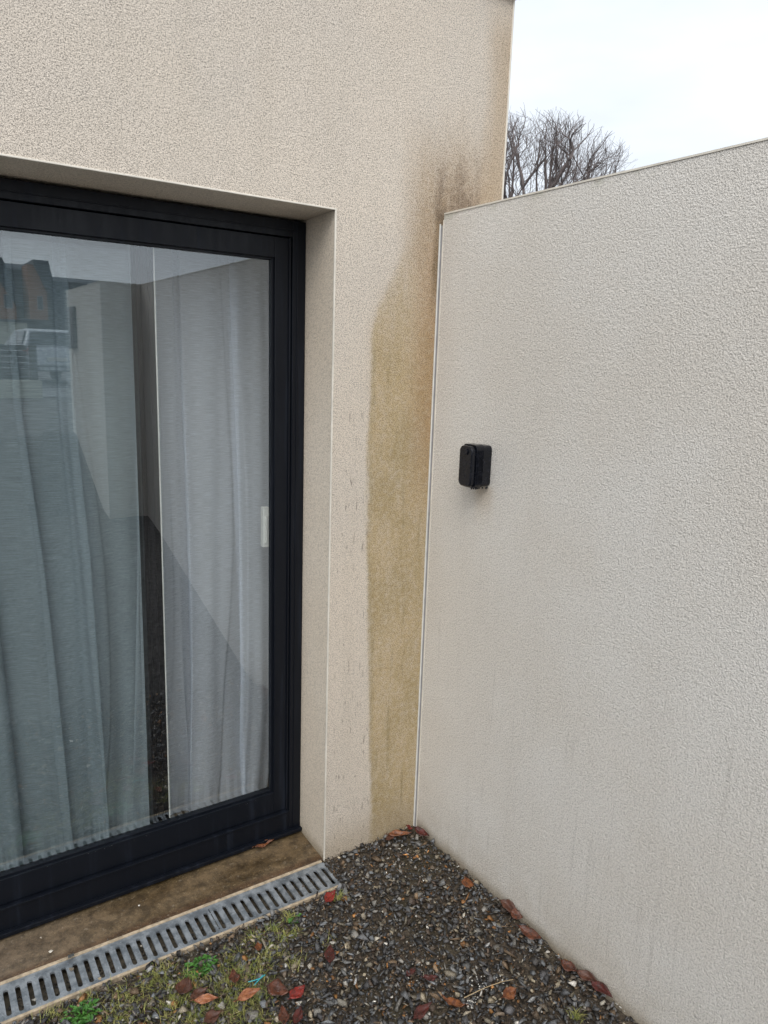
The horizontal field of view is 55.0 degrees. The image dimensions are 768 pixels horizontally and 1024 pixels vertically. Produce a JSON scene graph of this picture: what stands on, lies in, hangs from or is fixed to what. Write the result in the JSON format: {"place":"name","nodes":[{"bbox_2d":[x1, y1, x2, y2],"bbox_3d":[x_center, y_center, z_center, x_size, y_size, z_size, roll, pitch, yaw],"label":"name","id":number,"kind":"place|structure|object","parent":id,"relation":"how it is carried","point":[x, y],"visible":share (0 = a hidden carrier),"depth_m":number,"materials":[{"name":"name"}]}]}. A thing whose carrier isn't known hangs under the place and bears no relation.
{"place":"outdoors","nodes":[
{"label":"outdoors","id":0,"kind":"place"},
{"bbox_2d":[0,826,638,1023],"bbox_3d":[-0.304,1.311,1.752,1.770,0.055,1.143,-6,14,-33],"label":"gravel","id":1,"kind":"structure","parent":0,"point":[450,972],"depth_m":2.05,"materials":[{"name":"grey gravel"}]},
{"bbox_2d":[60,998,102,1023],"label":"weed","id":2,"kind":"object","parent":1,"relation":"on","point":[86,1007],"visible":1,"depth_m":1.87,"materials":[{"name":"green plant"}]},
{"bbox_2d":[175,976,192,996],"bbox_3d":[-0.524,1.249,1.936,0.047,0.014,0.073,9,6,5],"label":"dead leaf","id":3,"kind":"object","parent":1,"relation":"on","point":[184,985],"visible":1,"depth_m":1.94,"materials":[{"name":"brown plant"}]},
{"bbox_2d":[31,919,336,1023],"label":"grass","id":4,"kind":"structure","parent":1,"relation":"on","point":[157,975],"depth_m":1.95,"materials":[{"name":"green plant"}]},
{"bbox_2d":[187,987,207,999],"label":"dead leaf","id":5,"kind":"object","parent":1,"relation":"on","point":[197,992],"visible":1,"depth_m":1.93,"materials":[{"name":"brown plant"}]},
{"bbox_2d":[184,954,217,978],"bbox_3d":[-0.503,1.245,2.026,0.099,0.026,0.074,-6,14,-33],"label":"weed","id":6,"kind":"object","parent":1,"relation":"on","point":[205,956],"visible":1,"depth_m":2.02,"materials":[{"name":"green plant"}]},
{"bbox_2d":[190,993,218,1003],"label":"dead leaf","id":7,"kind":"object","parent":1,"relation":"on","point":[205,998],"visible":1,"depth_m":1.91,"materials":[{"name":"orange plant"}]},
{"bbox_2d":[201,1009,221,1023],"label":"dead leaf","id":8,"kind":"object","parent":1,"relation":"on","point":[211,1015],"visible":1,"depth_m":1.86,"materials":[{"name":"brown plant"}]},
{"bbox_2d":[229,968,239,982],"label":"dead leaf","id":9,"kind":"object","parent":1,"relation":"on","point":[233,975],"visible":1,"depth_m":1.98,"materials":[{"name":"brown plant"}]},
{"bbox_2d":[233,988,260,1001],"bbox_3d":[-0.358,1.257,1.922,0.078,0.013,0.026,-6,43,-35],"label":"dead leaf","id":10,"kind":"object","parent":1,"relation":"on","point":[246,994],"visible":1,"depth_m":1.92,"materials":[{"name":"orange plant"}]},
{"bbox_2d":[254,942,261,950],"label":"dead leaf","id":11,"kind":"object","parent":1,"relation":"on","point":[258,946],"visible":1,"depth_m":2.08,"materials":[{"name":"brown plant"}]},
{"bbox_2d":[264,978,288,995],"bbox_3d":[-0.284,1.256,1.945,0.045,0.015,0.060,-6,14,-35],"label":"dead leaf","id":12,"kind":"object","parent":1,"relation":"on","point":[277,986],"visible":1,"depth_m":1.95,"materials":[{"name":"brown plant"}]},
{"bbox_2d":[278,1004,288,1023],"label":"dead leaf","id":13,"kind":"object","parent":1,"relation":"on","point":[283,1014],"visible":1,"depth_m":1.87,"materials":[{"name":"brown plant"}]},
{"bbox_2d":[275,928,294,939],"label":"grass tuft","id":14,"kind":"object","parent":1,"relation":"on","point":[283,934],"visible":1,"depth_m":2.14,"materials":[{"name":"green plant"}]},
{"bbox_2d":[279,908,299,921],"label":"grass tuft","id":15,"kind":"object","parent":1,"relation":"on","point":[287,916],"visible":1,"depth_m":2.21,"materials":[{"name":"green plant"}]},
{"bbox_2d":[288,913,301,923],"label":"weed","id":16,"kind":"object","parent":1,"relation":"on","point":[290,920],"visible":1,"depth_m":2.20,"materials":[{"name":"green plant"}]},
{"bbox_2d":[289,985,304,998],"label":"dead leaf","id":17,"kind":"object","parent":1,"relation":"on","point":[296,992],"visible":1,"depth_m":1.93,"materials":[{"name":"red plant"}]},
{"bbox_2d":[292,1006,302,1023],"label":"dead leaf","id":18,"kind":"object","parent":1,"relation":"on","point":[297,1016],"visible":1,"depth_m":1.87,"materials":[{"name":"red plant"}]},
{"bbox_2d":[324,944,334,963],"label":"dead leaf","id":19,"kind":"object","parent":1,"relation":"on","point":[329,951],"visible":1,"depth_m":2.06,"materials":[{"name":"red plant"}]},
{"bbox_2d":[324,890,335,902],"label":"dead leaf","id":20,"kind":"object","parent":1,"relation":"on","point":[328,896],"visible":1,"depth_m":2.29,"materials":[{"name":"red plant"}]},
{"bbox_2d":[332,889,348,901],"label":"grass tuft","id":21,"kind":"object","parent":1,"relation":"on","point":[338,897],"visible":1,"depth_m":2.30,"materials":[{"name":"green plant"}]},
{"bbox_2d":[384,832,393,840],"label":"dead leaf","id":22,"kind":"object","parent":1,"relation":"on","point":[388,837],"visible":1,"depth_m":2.59,"materials":[{"name":"brown plant"}]},
{"bbox_2d":[386,830,411,835],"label":"dead leaf","id":23,"kind":"object","parent":1,"relation":"on","point":[397,833],"visible":1,"depth_m":2.61,"materials":[{"name":"brown plant"}]},
{"bbox_2d":[406,967,414,976],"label":"dead leaf","id":24,"kind":"object","parent":1,"relation":"on","point":[412,971],"visible":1,"depth_m":2.02,"materials":[{"name":"brown plant"}]},
{"bbox_2d":[412,825,428,835],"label":"dead leaf","id":25,"kind":"object","parent":1,"relation":"on","point":[420,831],"visible":1,"depth_m":2.62,"materials":[{"name":"red plant"}]},
{"bbox_2d":[411,1002,431,1020],"bbox_3d":[0.094,1.280,1.890,0.081,0.014,0.029,-10,28,-45],"label":"dead leaf","id":26,"kind":"object","parent":1,"relation":"on","point":[420,1011],"visible":1,"depth_m":1.89,"materials":[{"name":"red plant"}]},
{"bbox_2d":[421,974,437,980],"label":"dead leaf","id":27,"kind":"object","parent":1,"relation":"on","point":[429,977],"visible":1,"depth_m":2.00,"materials":[{"name":"red plant"}]},
{"bbox_2d":[442,994,468,1007],"bbox_3d":[0.183,1.273,1.912,0.078,0.020,0.030,1,-2,28],"label":"dead leaf","id":28,"kind":"object","parent":1,"relation":"on","point":[454,1002],"visible":1,"depth_m":1.92,"materials":[{"name":"orange plant"}]},
{"bbox_2d":[462,876,473,887],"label":"dead leaf","id":29,"kind":"object","parent":1,"relation":"on","point":[467,882],"visible":1,"depth_m":2.37,"materials":[{"name":"orange plant"}]},
{"bbox_2d":[464,979,512,997],"bbox_3d":[0.280,1.271,1.972,0.157,0.008,0.005,-4,13,-26],"label":"straw","id":30,"kind":"object","parent":1,"relation":"on","point":[486,987],"visible":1,"depth_m":1.97,"materials":[{"name":"beige plant"}]},
{"bbox_2d":[497,897,515,911],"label":"dead leaf","id":31,"kind":"object","parent":1,"relation":"on","point":[508,905],"visible":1,"depth_m":2.27,"materials":[{"name":"brown plant"}]},
{"bbox_2d":[501,986,516,999],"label":"dead leaf","id":32,"kind":"object","parent":1,"relation":"on","point":[509,992],"visible":1,"depth_m":1.96,"materials":[{"name":"orange plant"}]},
{"bbox_2d":[508,908,522,918],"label":"dead leaf","id":33,"kind":"object","parent":1,"relation":"on","point":[515,913],"visible":1,"depth_m":2.24,"materials":[{"name":"brown plant"}]},
{"bbox_2d":[515,923,541,939],"bbox_3d":[0.422,1.234,2.166,0.087,0.015,0.036,13,27,32],"label":"dead leaf","id":34,"kind":"object","parent":1,"relation":"on","point":[530,933],"visible":1,"depth_m":2.17,"materials":[{"name":"brown plant"}]},
{"bbox_2d":[558,958,576,971],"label":"dead leaf","id":35,"kind":"object","parent":1,"relation":"on","point":[568,965],"visible":1,"depth_m":2.05,"materials":[{"name":"brown plant"}]},
{"bbox_2d":[568,1007,586,1023],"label":"grass tuft","id":36,"kind":"object","parent":1,"relation":"on","point":[577,1015],"visible":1,"depth_m":1.91,"materials":[{"name":"green plant"}]},
{"bbox_2d":[574,968,596,980],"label":"dead leaf","id":37,"kind":"object","parent":1,"relation":"on","point":[584,975],"visible":1,"depth_m":2.02,"materials":[{"name":"brown plant"}]},
{"bbox_2d":[587,978,612,997],"bbox_3d":[0.579,1.274,1.976,0.028,0.014,0.078,-33,29,-29],"label":"dead leaf","id":38,"kind":"object","parent":1,"relation":"on","point":[599,986],"visible":1,"depth_m":1.98,"materials":[{"name":"red plant"}]},
{"bbox_2d":[505,0,767,197],"label":"sky","id":39,"kind":"structure","parent":0,"point":[672,79],"materials":[{"name":"white"}]},
{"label":"ground","id":40,"kind":"structure","parent":0,"visible":0},
{"bbox_2d":[0,860,338,1023],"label":"channel drain","id":41,"kind":"object","parent":40,"relation":"on","point":[33,982],"visible":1,"depth_m":2.12,"materials":[{"name":"metal"}]},
{"bbox_2d":[8,867,327,1010],"bbox_3d":[-0.670,1.251,2.116,1.153,0.047,0.149,-6,14,-33],"label":"drain grit","id":42,"kind":"object","parent":41,"relation":"on","point":[9,1008],"visible":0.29,"depth_m":2.10,"materials":[{"name":"stone"}]},
{"bbox_2d":[0,0,514,981],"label":"house","id":43,"kind":"structure","parent":40,"relation":"on","point":[332,160],"depth_m":2.23,"materials":[{"name":"paint"}]},
{"bbox_2d":[0,230,108,870],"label":"curtain","id":44,"kind":"object","parent":43,"relation":"hanging from","point":[53,712],"visible":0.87,"depth_m":2.15,"materials":[{"name":"white fabric"}]},
{"bbox_2d":[33,234,268,847],"bbox_3d":[-0.696,-0.069,2.345,0.736,2.338,0.075,-6,14,-33],"label":"curtain","id":45,"kind":"object","parent":43,"relation":"hanging from","point":[203,314],"visible":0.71,"depth_m":2.36,"materials":[{"name":"white fabric"}]},
{"bbox_2d":[0,178,305,939],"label":"patio door","id":46,"kind":"structure","parent":43,"relation":"in","point":[41,891],"depth_m":2.25,"materials":[{"name":"black plastic"}]},
{"bbox_2d":[252,839,273,847],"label":"dead leaf","id":47,"kind":"object","parent":43,"relation":"on","point":[262,845],"visible":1,"depth_m":2.52,"materials":[{"name":"brown plant"}]},
{"bbox_2d":[503,102,637,198],"bbox_3d":[4.912,-9.155,27.603,9.073,10.808,8.506,-6,14,-33],"label":"bare tree","id":48,"kind":"object","parent":40,"relation":"on","point":[552,181],"visible":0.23,"depth_m":25.76,"materials":[{"name":"brown bark"}]},
{"bbox_2d":[413,137,767,1023],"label":"garden wall","id":49,"kind":"structure","parent":40,"relation":"on","point":[591,781],"depth_m":1.85,"materials":[{"name":"paint"}]},
{"bbox_2d":[458,443,491,489],"bbox_3d":[0.268,-0.135,2.185,0.080,0.133,0.068,-6,14,-33],"label":"wall box","id":50,"kind":"object","parent":49,"relation":"attached to","point":[475,465],"visible":1,"depth_m":2.16,"materials":[{"name":"black plastic"}]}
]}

